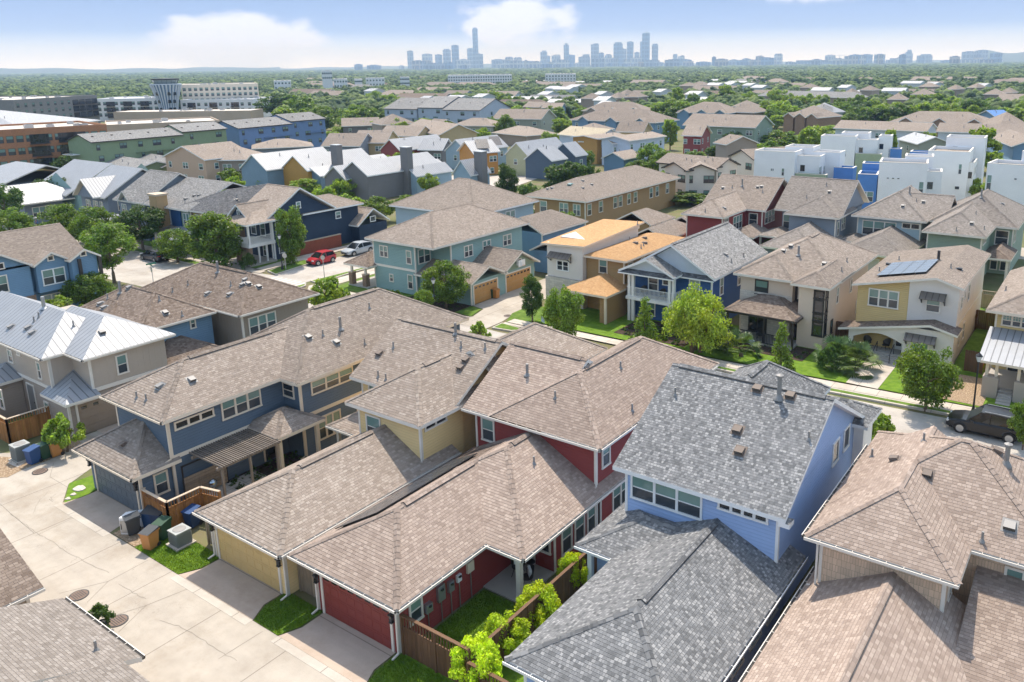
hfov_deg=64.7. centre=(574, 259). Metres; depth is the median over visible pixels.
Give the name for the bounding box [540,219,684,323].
house
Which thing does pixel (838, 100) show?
tree
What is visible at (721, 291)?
window
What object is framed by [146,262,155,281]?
road sign
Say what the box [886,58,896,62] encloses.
office block
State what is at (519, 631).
shrub
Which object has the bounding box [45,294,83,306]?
shrub
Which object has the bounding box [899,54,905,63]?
city block
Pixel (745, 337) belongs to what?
shrub
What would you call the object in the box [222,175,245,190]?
tree
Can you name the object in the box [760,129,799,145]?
tree
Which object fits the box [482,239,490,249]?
window
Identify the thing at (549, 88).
house
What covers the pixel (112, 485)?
garage door
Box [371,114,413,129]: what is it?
house
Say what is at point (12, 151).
window
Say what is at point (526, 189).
tree
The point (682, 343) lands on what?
mulch bed
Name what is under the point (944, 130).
house
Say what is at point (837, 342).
shrub
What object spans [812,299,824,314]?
window
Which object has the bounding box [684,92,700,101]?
tree
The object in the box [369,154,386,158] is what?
house
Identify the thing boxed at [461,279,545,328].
driveway
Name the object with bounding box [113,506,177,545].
gravel bed
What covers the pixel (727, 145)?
house
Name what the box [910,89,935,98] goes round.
house
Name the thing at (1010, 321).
window
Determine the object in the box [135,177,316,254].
townhouse
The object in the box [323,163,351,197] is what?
house
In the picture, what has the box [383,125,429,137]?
house
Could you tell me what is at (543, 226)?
house
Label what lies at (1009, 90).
house
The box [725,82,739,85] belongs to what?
house
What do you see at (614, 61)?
city block
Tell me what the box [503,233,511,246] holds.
window
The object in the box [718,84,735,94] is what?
tree
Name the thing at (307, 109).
tree
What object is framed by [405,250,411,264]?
window
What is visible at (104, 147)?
row building
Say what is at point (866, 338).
chair
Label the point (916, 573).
house
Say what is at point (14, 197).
tree
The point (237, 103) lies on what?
row building
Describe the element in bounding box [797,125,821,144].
tree
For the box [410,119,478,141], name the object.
house
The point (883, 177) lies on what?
cube house
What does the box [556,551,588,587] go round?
shrub
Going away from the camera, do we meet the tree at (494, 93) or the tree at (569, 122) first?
the tree at (569, 122)
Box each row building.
[62,121,227,164]
[97,95,157,120]
[180,96,271,116]
[217,112,325,149]
[383,96,511,122]
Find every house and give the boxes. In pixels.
[0,161,59,203]
[0,223,106,305]
[0,291,175,437]
[2,159,147,224]
[71,287,468,510]
[72,165,146,216]
[80,281,219,363]
[100,169,187,240]
[105,156,165,170]
[139,153,166,170]
[141,261,319,344]
[162,141,240,180]
[192,317,607,600]
[216,146,261,182]
[225,183,389,267]
[239,147,327,185]
[251,138,313,152]
[282,144,371,192]
[287,336,719,660]
[289,89,334,93]
[310,163,333,192]
[311,90,343,95]
[321,133,371,154]
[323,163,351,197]
[341,117,378,132]
[343,146,438,200]
[343,203,539,305]
[351,84,371,86]
[357,130,399,154]
[364,88,384,94]
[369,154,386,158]
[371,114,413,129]
[379,134,439,156]
[381,90,413,95]
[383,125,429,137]
[389,178,538,224]
[397,93,450,97]
[409,162,452,194]
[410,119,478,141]
[417,87,451,89]
[417,137,451,162]
[426,82,456,84]
[432,118,457,123]
[444,135,508,168]
[445,90,471,93]
[449,95,470,97]
[451,150,490,184]
[456,139,500,174]
[457,82,494,84]
[458,118,497,134]
[473,93,495,97]
[491,126,557,145]
[493,109,556,132]
[498,91,523,95]
[499,99,548,102]
[502,360,882,681]
[504,137,561,175]
[505,96,553,99]
[523,101,546,108]
[524,145,567,179]
[524,165,680,225]
[530,95,578,98]
[537,81,577,84]
[537,91,558,94]
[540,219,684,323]
[541,103,566,113]
[544,86,561,90]
[547,99,580,104]
[552,87,578,92]
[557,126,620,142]
[558,141,587,165]
[562,83,602,86]
[566,84,586,87]
[570,108,678,141]
[572,132,624,163]
[580,93,598,107]
[581,102,649,114]
[583,123,614,128]
[592,96,616,104]
[594,91,613,95]
[599,131,666,164]
[601,140,617,151]
[601,149,638,170]
[611,92,628,101]
[615,121,652,134]
[618,221,767,325]
[620,89,632,94]
[626,91,648,101]
[630,80,668,83]
[653,89,671,94]
[655,153,740,183]
[661,158,722,198]
[676,103,736,128]
[679,82,699,90]
[679,102,733,110]
[681,124,711,154]
[681,173,787,248]
[682,113,773,147]
[684,91,706,100]
[684,158,717,200]
[693,85,737,89]
[694,81,707,85]
[707,83,726,85]
[713,134,759,158]
[723,232,878,350]
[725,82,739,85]
[728,146,784,175]
[732,100,759,107]
[732,102,766,114]
[738,426,1023,681]
[742,83,759,90]
[750,85,770,89]
[752,90,788,93]
[754,144,856,181]
[758,90,867,102]
[759,176,868,253]
[765,78,788,82]
[775,83,805,85]
[782,105,842,135]
[799,83,819,90]
[810,87,834,91]
[817,103,832,110]
[820,131,901,178]
[823,103,845,114]
[833,120,936,147]
[837,85,855,90]
[838,245,990,364]
[840,185,956,270]
[846,88,860,93]
[858,153,942,208]
[860,85,879,95]
[881,88,908,94]
[886,93,908,104]
[892,111,989,136]
[897,132,945,157]
[900,81,925,86]
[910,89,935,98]
[910,134,987,200]
[911,76,942,80]
[918,82,940,88]
[921,189,1023,279]
[928,82,943,85]
[936,123,1023,150]
[947,85,964,96]
[967,83,985,90]
[978,109,1005,117]
[979,83,993,86]
[980,266,1023,405]
[982,112,1023,123]
[983,88,1006,98]
[985,150,1023,204]
[990,129,1023,160]
[993,79,1023,82]
[999,94,1023,100]
[1002,87,1017,93]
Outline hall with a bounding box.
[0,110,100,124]
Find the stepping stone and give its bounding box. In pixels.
[72,485,85,490]
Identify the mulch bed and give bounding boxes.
[173,452,303,521]
[409,296,470,311]
[614,320,703,346]
[725,342,813,360]
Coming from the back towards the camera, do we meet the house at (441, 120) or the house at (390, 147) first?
the house at (441, 120)
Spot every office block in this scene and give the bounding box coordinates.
[505,57,512,63]
[578,54,589,66]
[630,57,641,65]
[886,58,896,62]
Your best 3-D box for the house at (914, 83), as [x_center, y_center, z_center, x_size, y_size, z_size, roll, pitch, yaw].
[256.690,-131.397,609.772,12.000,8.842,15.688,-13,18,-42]
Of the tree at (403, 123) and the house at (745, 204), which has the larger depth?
the tree at (403, 123)
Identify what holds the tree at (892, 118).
on the ground at (992, 282)
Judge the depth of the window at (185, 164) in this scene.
168.37 m
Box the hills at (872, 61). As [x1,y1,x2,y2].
[590,60,940,65]
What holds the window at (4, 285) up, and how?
in the house at (45, 261)
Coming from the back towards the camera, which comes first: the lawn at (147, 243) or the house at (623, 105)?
the house at (623, 105)
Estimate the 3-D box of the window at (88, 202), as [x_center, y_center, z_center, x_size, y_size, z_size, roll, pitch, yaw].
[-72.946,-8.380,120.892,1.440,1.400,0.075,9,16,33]
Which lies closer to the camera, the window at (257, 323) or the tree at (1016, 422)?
the tree at (1016, 422)
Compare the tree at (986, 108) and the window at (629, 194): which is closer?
the window at (629, 194)
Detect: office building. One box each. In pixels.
[149,78,181,109]
[181,82,258,99]
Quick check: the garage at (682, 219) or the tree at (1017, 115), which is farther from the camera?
the tree at (1017, 115)
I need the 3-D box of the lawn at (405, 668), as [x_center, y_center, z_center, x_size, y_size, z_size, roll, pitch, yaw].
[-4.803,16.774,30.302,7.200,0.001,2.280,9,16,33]
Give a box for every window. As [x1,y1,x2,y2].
[0,149,6,155]
[0,262,4,269]
[0,274,9,291]
[0,389,5,409]
[6,136,13,142]
[6,348,14,363]
[8,148,15,154]
[16,135,23,142]
[18,148,25,154]
[26,135,33,141]
[28,147,35,153]
[32,205,51,218]
[35,361,42,379]
[41,266,66,285]
[42,291,69,299]
[43,401,50,414]
[47,255,54,261]
[54,133,61,139]
[56,145,63,151]
[86,199,91,207]
[115,353,129,375]
[119,142,126,147]
[121,203,126,210]
[153,139,161,144]
[153,469,170,495]
[173,407,214,430]
[182,162,188,168]
[182,213,189,225]
[189,319,196,329]
[220,389,262,420]
[222,164,231,169]
[248,310,276,334]
[251,225,256,234]
[260,224,265,235]
[263,245,268,255]
[282,382,294,399]
[310,366,352,395]
[319,408,340,440]
[335,211,340,218]
[365,413,380,430]
[370,215,375,221]
[379,245,388,257]
[389,273,393,281]
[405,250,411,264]
[407,274,413,289]
[408,596,424,627]
[418,249,430,264]
[424,416,447,431]
[434,154,440,158]
[464,244,473,257]
[480,417,494,442]
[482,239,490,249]
[489,155,496,161]
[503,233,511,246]
[505,209,514,216]
[539,542,551,555]
[540,200,546,211]
[556,260,568,271]
[559,202,567,213]
[561,524,572,557]
[573,204,580,215]
[574,515,584,545]
[586,506,595,534]
[587,203,591,215]
[598,260,607,273]
[599,200,602,212]
[601,446,610,469]
[612,482,624,512]
[613,197,616,208]
[618,195,622,206]
[627,193,630,204]
[630,475,702,520]
[633,191,637,202]
[647,302,655,316]
[648,278,658,291]
[649,187,652,198]
[655,186,658,196]
[662,280,667,285]
[666,183,668,193]
[677,174,684,182]
[689,279,699,297]
[693,139,700,143]
[703,176,713,182]
[717,503,768,524]
[719,277,723,295]
[730,656,744,680]
[733,214,742,228]
[737,276,740,285]
[745,163,751,169]
[748,213,757,224]
[748,316,766,333]
[748,629,761,651]
[754,279,768,294]
[764,209,774,224]
[766,605,777,625]
[783,214,788,228]
[799,164,804,171]
[811,321,822,337]
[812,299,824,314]
[812,313,823,322]
[813,290,824,300]
[823,321,826,337]
[824,299,828,314]
[825,291,828,300]
[830,319,832,333]
[831,436,839,467]
[835,286,839,304]
[836,221,839,235]
[841,216,845,230]
[842,423,850,452]
[849,278,852,293]
[861,220,896,234]
[865,191,873,201]
[867,288,899,309]
[901,222,919,229]
[909,342,928,355]
[918,182,923,192]
[924,300,940,313]
[926,181,932,189]
[947,586,951,601]
[958,164,961,173]
[960,295,963,310]
[961,321,965,340]
[967,282,970,301]
[986,175,991,189]
[989,260,997,269]
[994,230,1009,244]
[999,261,1005,270]
[1001,315,1023,328]
[1004,565,1023,580]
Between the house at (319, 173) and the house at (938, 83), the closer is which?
the house at (319, 173)
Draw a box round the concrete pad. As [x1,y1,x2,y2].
[8,461,24,466]
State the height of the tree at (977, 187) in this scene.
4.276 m
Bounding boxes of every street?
[98,248,274,285]
[272,208,534,284]
[308,268,374,289]
[308,303,1023,457]
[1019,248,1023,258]
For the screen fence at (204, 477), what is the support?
on the mulch bed at (265, 470)
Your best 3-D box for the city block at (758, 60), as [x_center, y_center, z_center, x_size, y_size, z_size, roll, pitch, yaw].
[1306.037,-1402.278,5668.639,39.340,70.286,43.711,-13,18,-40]
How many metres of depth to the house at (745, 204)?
102.05 m
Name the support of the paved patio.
on the mulch bed at (265, 470)
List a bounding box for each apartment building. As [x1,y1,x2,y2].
[0,95,100,122]
[0,121,106,171]
[274,80,290,88]
[322,70,332,88]
[334,78,347,87]
[355,78,362,84]
[366,77,384,85]
[400,76,409,85]
[448,74,511,82]
[545,73,575,81]
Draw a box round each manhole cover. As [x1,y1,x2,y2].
[32,468,47,474]
[68,589,88,600]
[109,614,128,627]
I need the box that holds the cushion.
[527,565,531,577]
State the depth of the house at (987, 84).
527.55 m
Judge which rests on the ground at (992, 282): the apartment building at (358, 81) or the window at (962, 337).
the apartment building at (358, 81)
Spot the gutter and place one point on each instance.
(404, 492)
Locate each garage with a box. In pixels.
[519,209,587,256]
[529,244,546,272]
[616,208,675,231]
[638,219,685,236]
[674,215,685,222]
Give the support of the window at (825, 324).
in the house at (804, 289)
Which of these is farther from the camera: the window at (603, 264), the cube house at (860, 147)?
the cube house at (860, 147)
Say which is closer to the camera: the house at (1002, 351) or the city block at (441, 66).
the house at (1002, 351)
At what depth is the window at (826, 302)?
66.27 m
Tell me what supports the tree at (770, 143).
on the ground at (992, 282)
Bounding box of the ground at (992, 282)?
[0,112,1023,681]
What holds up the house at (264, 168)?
on the ground at (992, 282)
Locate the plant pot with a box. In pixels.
[99,618,108,625]
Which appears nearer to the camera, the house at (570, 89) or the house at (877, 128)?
the house at (877, 128)
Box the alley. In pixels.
[0,431,334,681]
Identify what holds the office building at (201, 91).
on the ground at (992, 282)
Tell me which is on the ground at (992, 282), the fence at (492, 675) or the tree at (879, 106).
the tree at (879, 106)
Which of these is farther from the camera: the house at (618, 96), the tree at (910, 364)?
the house at (618, 96)
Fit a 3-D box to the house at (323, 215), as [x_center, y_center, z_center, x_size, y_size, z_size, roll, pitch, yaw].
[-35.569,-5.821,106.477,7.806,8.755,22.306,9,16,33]
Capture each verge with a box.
[122,245,198,263]
[269,260,306,273]
[312,268,363,281]
[495,323,518,329]
[718,366,949,412]
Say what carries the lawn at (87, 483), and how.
on the ground at (992, 282)
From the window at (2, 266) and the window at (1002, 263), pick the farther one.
the window at (1002, 263)
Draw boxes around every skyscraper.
[407,50,413,68]
[422,54,432,62]
[435,54,442,62]
[443,49,450,62]
[451,45,458,67]
[467,48,472,67]
[472,28,477,53]
[473,53,482,67]
[540,50,546,62]
[551,55,560,61]
[564,43,568,59]
[569,54,574,66]
[591,43,598,58]
[613,42,622,65]
[623,48,626,64]
[627,41,633,59]
[634,52,639,56]
[640,41,641,56]
[642,32,649,62]
[652,44,657,59]
[774,54,782,64]
[864,54,872,62]
[903,50,912,62]
[916,54,932,62]
[961,51,976,59]
[975,50,988,58]
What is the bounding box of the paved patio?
[205,471,266,496]
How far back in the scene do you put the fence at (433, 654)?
31.94 m
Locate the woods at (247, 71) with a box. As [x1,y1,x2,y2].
[0,61,1023,76]
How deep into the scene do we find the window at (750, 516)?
34.32 m
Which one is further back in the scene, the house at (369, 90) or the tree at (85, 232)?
the house at (369, 90)
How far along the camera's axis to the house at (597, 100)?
382.93 m
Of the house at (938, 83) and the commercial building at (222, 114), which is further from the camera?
the house at (938, 83)
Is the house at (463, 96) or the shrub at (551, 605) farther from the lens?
the house at (463, 96)
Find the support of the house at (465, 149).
on the ground at (992, 282)
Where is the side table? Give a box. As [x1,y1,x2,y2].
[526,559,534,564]
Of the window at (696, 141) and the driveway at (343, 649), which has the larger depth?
the window at (696, 141)
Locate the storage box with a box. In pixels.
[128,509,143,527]
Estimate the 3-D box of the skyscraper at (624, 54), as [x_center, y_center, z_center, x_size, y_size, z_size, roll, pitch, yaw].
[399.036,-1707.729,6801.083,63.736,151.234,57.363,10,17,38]
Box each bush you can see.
[238,252,256,269]
[707,339,722,349]
[817,345,839,368]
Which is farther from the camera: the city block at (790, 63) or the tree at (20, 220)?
the city block at (790, 63)
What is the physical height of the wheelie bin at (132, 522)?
1.070 m
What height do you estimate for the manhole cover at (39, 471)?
0.044 m
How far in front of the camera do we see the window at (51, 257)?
78.61 m
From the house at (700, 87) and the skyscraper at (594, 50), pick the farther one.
the skyscraper at (594, 50)
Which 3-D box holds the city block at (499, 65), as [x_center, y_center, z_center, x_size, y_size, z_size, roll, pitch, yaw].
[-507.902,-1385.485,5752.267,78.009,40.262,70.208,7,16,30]
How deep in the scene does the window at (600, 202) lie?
117.31 m
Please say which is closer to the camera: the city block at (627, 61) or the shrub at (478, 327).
the shrub at (478, 327)
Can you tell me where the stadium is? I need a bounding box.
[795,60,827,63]
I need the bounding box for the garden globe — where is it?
[208,478,216,488]
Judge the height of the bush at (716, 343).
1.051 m
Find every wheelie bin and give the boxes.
[22,444,42,464]
[37,441,51,459]
[48,443,64,456]
[122,510,141,535]
[138,524,161,549]
[139,505,153,527]
[148,508,161,522]
[151,515,171,540]
[181,503,202,527]
[491,287,499,298]
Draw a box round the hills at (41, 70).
[0,67,279,73]
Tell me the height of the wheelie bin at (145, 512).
1.070 m
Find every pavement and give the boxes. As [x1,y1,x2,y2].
[134,243,264,272]
[256,240,372,269]
[504,322,523,326]
[508,319,971,409]
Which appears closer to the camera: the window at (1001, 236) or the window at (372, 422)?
the window at (372, 422)
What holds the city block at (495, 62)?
on the ground at (992, 282)
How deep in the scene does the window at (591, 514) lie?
40.44 m
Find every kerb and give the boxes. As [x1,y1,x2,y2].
[53,503,109,536]
[119,248,198,264]
[170,574,251,624]
[267,260,308,274]
[271,636,351,681]
[310,268,363,282]
[492,323,518,331]
[715,366,950,415]
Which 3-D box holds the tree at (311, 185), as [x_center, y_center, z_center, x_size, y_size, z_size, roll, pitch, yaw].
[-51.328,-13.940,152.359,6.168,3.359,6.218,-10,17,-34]
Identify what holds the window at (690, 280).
in the house at (713, 258)
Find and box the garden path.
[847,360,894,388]
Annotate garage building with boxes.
[0,529,45,606]
[0,596,149,681]
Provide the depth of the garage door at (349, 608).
34.08 m
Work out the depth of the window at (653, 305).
75.21 m
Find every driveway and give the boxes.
[63,491,133,531]
[97,423,117,432]
[179,559,280,619]
[279,613,395,681]
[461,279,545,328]
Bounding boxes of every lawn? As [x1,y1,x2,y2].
[64,475,95,502]
[135,538,217,573]
[138,241,206,257]
[252,259,284,267]
[254,594,322,634]
[338,283,413,296]
[369,653,453,681]
[427,590,515,647]
[456,306,480,315]
[501,665,523,681]
[506,306,545,325]
[535,307,1023,412]
[954,322,988,377]
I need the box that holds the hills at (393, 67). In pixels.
[177,64,491,69]
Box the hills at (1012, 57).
[988,50,1023,61]
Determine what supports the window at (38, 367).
in the house at (72, 363)
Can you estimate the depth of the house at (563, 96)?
453.52 m
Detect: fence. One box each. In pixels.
[0,406,50,443]
[141,486,221,527]
[180,458,228,499]
[205,522,214,544]
[295,233,341,256]
[297,564,315,597]
[399,613,471,681]
[466,661,508,681]
[471,552,596,662]
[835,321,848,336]
[963,350,982,374]
[974,309,995,329]
[980,290,996,307]
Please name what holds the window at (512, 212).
in the house at (455, 192)
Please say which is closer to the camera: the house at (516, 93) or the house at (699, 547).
the house at (699, 547)
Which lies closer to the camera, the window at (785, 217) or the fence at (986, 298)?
the fence at (986, 298)
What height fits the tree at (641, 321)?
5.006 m
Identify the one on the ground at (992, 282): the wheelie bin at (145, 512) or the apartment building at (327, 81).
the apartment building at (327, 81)
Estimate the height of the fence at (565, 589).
1.740 m
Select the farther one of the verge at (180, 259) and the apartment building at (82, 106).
the apartment building at (82, 106)
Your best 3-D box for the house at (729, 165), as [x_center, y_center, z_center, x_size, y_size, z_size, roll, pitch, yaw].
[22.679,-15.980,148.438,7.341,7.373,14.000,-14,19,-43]
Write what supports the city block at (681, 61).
on the ground at (992, 282)
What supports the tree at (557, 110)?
on the ground at (992, 282)
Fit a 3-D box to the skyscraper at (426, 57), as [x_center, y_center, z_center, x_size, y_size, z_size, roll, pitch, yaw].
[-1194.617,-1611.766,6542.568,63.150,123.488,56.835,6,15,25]
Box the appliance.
[119,512,131,534]
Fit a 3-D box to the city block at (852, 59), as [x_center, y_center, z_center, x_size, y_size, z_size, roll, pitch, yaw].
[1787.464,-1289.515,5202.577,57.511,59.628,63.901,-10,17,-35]
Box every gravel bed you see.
[0,438,80,477]
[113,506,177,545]
[943,374,985,405]
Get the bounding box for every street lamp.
[277,234,283,269]
[431,277,435,305]
[971,352,982,409]
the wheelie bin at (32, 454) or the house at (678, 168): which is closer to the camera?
the wheelie bin at (32, 454)
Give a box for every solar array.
[475,139,489,148]
[488,136,501,144]
[877,259,938,276]
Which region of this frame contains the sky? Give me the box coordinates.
[0,0,1023,68]
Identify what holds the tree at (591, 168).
on the ground at (992, 282)
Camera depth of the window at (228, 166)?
167.84 m
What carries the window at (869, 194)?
in the cube house at (883, 177)
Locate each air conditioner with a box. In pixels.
[8,439,29,464]
[166,523,196,551]
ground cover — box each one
[229,451,306,489]
[620,325,686,344]
[736,344,808,358]
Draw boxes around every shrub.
[41,412,86,451]
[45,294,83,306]
[87,602,115,627]
[308,275,350,304]
[448,631,502,681]
[469,320,491,336]
[483,610,531,655]
[514,579,561,629]
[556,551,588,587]
[717,326,762,358]
[812,334,859,373]
[871,412,895,440]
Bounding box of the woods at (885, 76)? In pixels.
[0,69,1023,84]
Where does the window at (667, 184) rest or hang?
in the house at (614, 194)
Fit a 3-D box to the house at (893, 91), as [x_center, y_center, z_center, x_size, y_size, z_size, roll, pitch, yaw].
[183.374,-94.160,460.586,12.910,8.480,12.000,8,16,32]
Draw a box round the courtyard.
[452,175,536,185]
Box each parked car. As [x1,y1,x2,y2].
[139,248,168,261]
[305,249,335,265]
[340,240,372,255]
[946,404,1021,443]
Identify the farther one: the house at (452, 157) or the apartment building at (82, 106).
the apartment building at (82, 106)
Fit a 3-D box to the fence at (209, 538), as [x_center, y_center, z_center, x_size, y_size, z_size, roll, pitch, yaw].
[-18.102,13.569,40.332,1.100,1.840,0.150,9,16,33]
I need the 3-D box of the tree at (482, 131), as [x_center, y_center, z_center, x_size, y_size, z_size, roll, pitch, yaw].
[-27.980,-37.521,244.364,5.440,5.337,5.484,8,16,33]
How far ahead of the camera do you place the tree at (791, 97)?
393.37 m
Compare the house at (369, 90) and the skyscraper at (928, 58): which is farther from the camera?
the skyscraper at (928, 58)
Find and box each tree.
[0,183,24,229]
[0,207,35,231]
[32,175,65,186]
[35,202,82,236]
[49,155,71,167]
[58,271,115,303]
[65,206,121,241]
[78,226,122,253]
[79,222,139,282]
[111,204,165,250]
[151,227,195,262]
[184,211,244,265]
[217,168,241,181]
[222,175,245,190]
[252,93,299,112]
[271,107,294,114]
[274,205,307,264]
[280,95,316,110]
[289,178,321,191]
[299,107,312,111]
[308,108,336,128]
[312,106,339,118]
[312,186,336,194]
[329,177,356,196]
[331,126,342,132]
[336,104,361,115]
[336,113,353,125]
[340,193,364,205]
[343,109,371,117]
[351,107,379,118]
[360,195,395,215]
[365,91,380,97]
[376,110,384,117]
[380,94,396,99]
[391,118,407,124]
[395,194,411,210]
[413,288,434,304]
[417,172,439,189]
[419,260,471,308]
[475,127,490,136]
[480,90,499,97]
[492,114,516,130]
[494,162,519,192]
[496,93,511,99]
[511,105,530,108]
[516,182,540,204]
[519,273,543,321]
[540,131,558,138]
[541,284,585,335]
[542,160,588,187]
[547,105,569,119]
[550,117,570,132]
[561,211,574,215]
[562,120,571,128]
[563,96,578,101]
[570,102,581,108]
[571,107,585,117]
[585,150,595,164]
[585,162,600,174]
[624,159,648,167]
[626,296,662,342]
[635,143,664,168]
[645,150,670,170]
[650,101,681,118]
[661,282,735,353]
[662,97,678,111]
[662,119,679,149]
[670,87,684,100]
[671,191,706,204]
[677,101,690,108]
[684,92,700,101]
[685,150,706,155]
[699,99,713,102]
[704,145,715,156]
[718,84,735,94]
[722,131,748,137]
[741,90,757,96]
[759,100,779,108]
[759,140,781,147]
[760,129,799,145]
[762,106,787,127]
[766,100,798,109]
[767,89,788,101]
[769,321,797,372]
[770,115,783,129]
[781,92,799,100]
[782,106,801,111]
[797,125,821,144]
[799,93,813,105]
[810,125,834,137]
[811,94,829,102]
[831,98,846,103]
[832,101,847,107]
[834,102,853,110]
[841,112,859,119]
[844,106,870,119]
[846,99,872,107]
[847,94,867,102]
[857,108,888,120]
[863,99,880,106]
[864,105,884,108]
[871,102,889,107]
[875,104,911,120]
[885,128,897,147]
[887,101,921,115]
[889,116,901,120]
[893,342,965,411]
[908,94,933,100]
[916,102,934,110]
[921,132,936,136]
[925,102,949,110]
[930,92,944,100]
[932,103,961,110]
[943,96,954,102]
[952,98,967,102]
[952,105,980,113]
[961,98,992,110]
[968,178,984,194]
[969,125,1002,158]
[978,105,1005,112]
[985,151,1003,167]
[1006,399,1023,449]
[1007,107,1023,116]
[1010,112,1021,119]
[1015,100,1023,107]
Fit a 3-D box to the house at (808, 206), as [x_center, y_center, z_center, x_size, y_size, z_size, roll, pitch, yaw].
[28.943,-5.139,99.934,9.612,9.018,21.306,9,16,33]
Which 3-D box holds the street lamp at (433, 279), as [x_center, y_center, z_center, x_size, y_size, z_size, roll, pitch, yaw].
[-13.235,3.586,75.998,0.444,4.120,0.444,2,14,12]
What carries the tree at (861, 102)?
on the ground at (992, 282)
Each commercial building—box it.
[105,117,219,131]
[113,108,263,120]
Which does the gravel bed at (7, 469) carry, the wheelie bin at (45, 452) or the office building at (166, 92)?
the wheelie bin at (45, 452)
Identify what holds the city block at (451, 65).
on the ground at (992, 282)
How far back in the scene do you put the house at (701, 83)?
628.57 m
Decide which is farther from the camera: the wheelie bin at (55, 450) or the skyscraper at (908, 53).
the skyscraper at (908, 53)
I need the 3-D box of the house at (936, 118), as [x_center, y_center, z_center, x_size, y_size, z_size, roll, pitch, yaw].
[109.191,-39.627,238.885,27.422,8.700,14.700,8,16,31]
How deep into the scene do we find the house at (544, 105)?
355.15 m
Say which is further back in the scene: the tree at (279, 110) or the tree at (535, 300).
the tree at (279, 110)
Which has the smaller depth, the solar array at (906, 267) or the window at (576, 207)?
the solar array at (906, 267)
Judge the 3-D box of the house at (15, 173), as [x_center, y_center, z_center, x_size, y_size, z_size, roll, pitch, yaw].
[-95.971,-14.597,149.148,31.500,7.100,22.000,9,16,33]
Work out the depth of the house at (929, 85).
523.62 m
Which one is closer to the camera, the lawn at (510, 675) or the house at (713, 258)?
the lawn at (510, 675)
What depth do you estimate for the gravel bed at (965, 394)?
57.98 m
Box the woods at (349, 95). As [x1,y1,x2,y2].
[0,79,1023,116]
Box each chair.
[511,559,524,574]
[523,564,533,582]
[659,288,665,297]
[756,328,762,337]
[863,335,871,347]
[881,338,890,350]
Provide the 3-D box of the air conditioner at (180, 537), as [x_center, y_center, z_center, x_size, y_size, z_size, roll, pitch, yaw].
[-19.940,13.985,40.722,1.040,0.890,1.040,9,16,33]
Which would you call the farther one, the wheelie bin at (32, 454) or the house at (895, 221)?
the house at (895, 221)
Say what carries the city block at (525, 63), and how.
on the ground at (992, 282)
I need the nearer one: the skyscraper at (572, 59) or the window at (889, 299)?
the window at (889, 299)
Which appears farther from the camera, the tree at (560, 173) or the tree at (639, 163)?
the tree at (639, 163)
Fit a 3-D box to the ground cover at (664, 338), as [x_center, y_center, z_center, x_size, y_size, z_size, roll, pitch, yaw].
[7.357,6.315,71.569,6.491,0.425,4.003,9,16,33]
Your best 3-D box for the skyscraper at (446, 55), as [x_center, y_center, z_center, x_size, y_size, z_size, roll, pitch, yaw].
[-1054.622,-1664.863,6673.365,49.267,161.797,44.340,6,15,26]
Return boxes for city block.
[354,64,362,69]
[367,65,380,69]
[412,60,421,68]
[421,61,425,68]
[425,63,436,68]
[437,63,444,68]
[447,62,453,68]
[456,59,470,68]
[491,59,504,67]
[496,63,502,67]
[503,60,508,67]
[510,60,521,68]
[524,60,527,67]
[529,61,541,67]
[542,63,551,67]
[558,59,569,67]
[591,58,604,66]
[605,58,610,66]
[611,57,617,66]
[624,59,630,65]
[638,61,643,66]
[645,60,659,66]
[665,59,679,66]
[676,59,687,65]
[683,61,693,65]
[696,61,710,65]
[712,56,715,65]
[715,59,727,65]
[729,59,735,64]
[736,60,747,64]
[755,55,763,64]
[761,57,773,64]
[785,61,794,64]
[812,59,821,64]
[825,55,835,63]
[832,58,844,64]
[844,55,857,63]
[859,55,865,64]
[874,54,885,62]
[876,54,882,63]
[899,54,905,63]
[949,56,960,63]
[960,59,977,62]
[979,59,993,62]
[990,52,1002,62]
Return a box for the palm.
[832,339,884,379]
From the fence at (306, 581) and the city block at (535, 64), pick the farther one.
the city block at (535, 64)
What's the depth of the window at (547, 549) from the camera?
38.06 m
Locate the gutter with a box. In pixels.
[335,453,476,528]
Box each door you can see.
[25,382,38,414]
[75,397,117,433]
[93,463,140,510]
[215,527,282,593]
[263,446,275,461]
[319,575,394,651]
[473,277,497,304]
[505,266,530,292]
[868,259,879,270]
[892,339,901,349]
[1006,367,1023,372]
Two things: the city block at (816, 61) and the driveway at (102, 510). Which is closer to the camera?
the driveway at (102, 510)
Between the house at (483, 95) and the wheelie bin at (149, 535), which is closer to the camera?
the wheelie bin at (149, 535)
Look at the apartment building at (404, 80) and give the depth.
813.02 m
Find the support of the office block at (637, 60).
on the ground at (992, 282)
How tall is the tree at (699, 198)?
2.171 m
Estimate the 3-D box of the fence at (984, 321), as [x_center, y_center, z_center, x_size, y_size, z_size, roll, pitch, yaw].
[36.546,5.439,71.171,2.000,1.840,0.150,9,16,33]

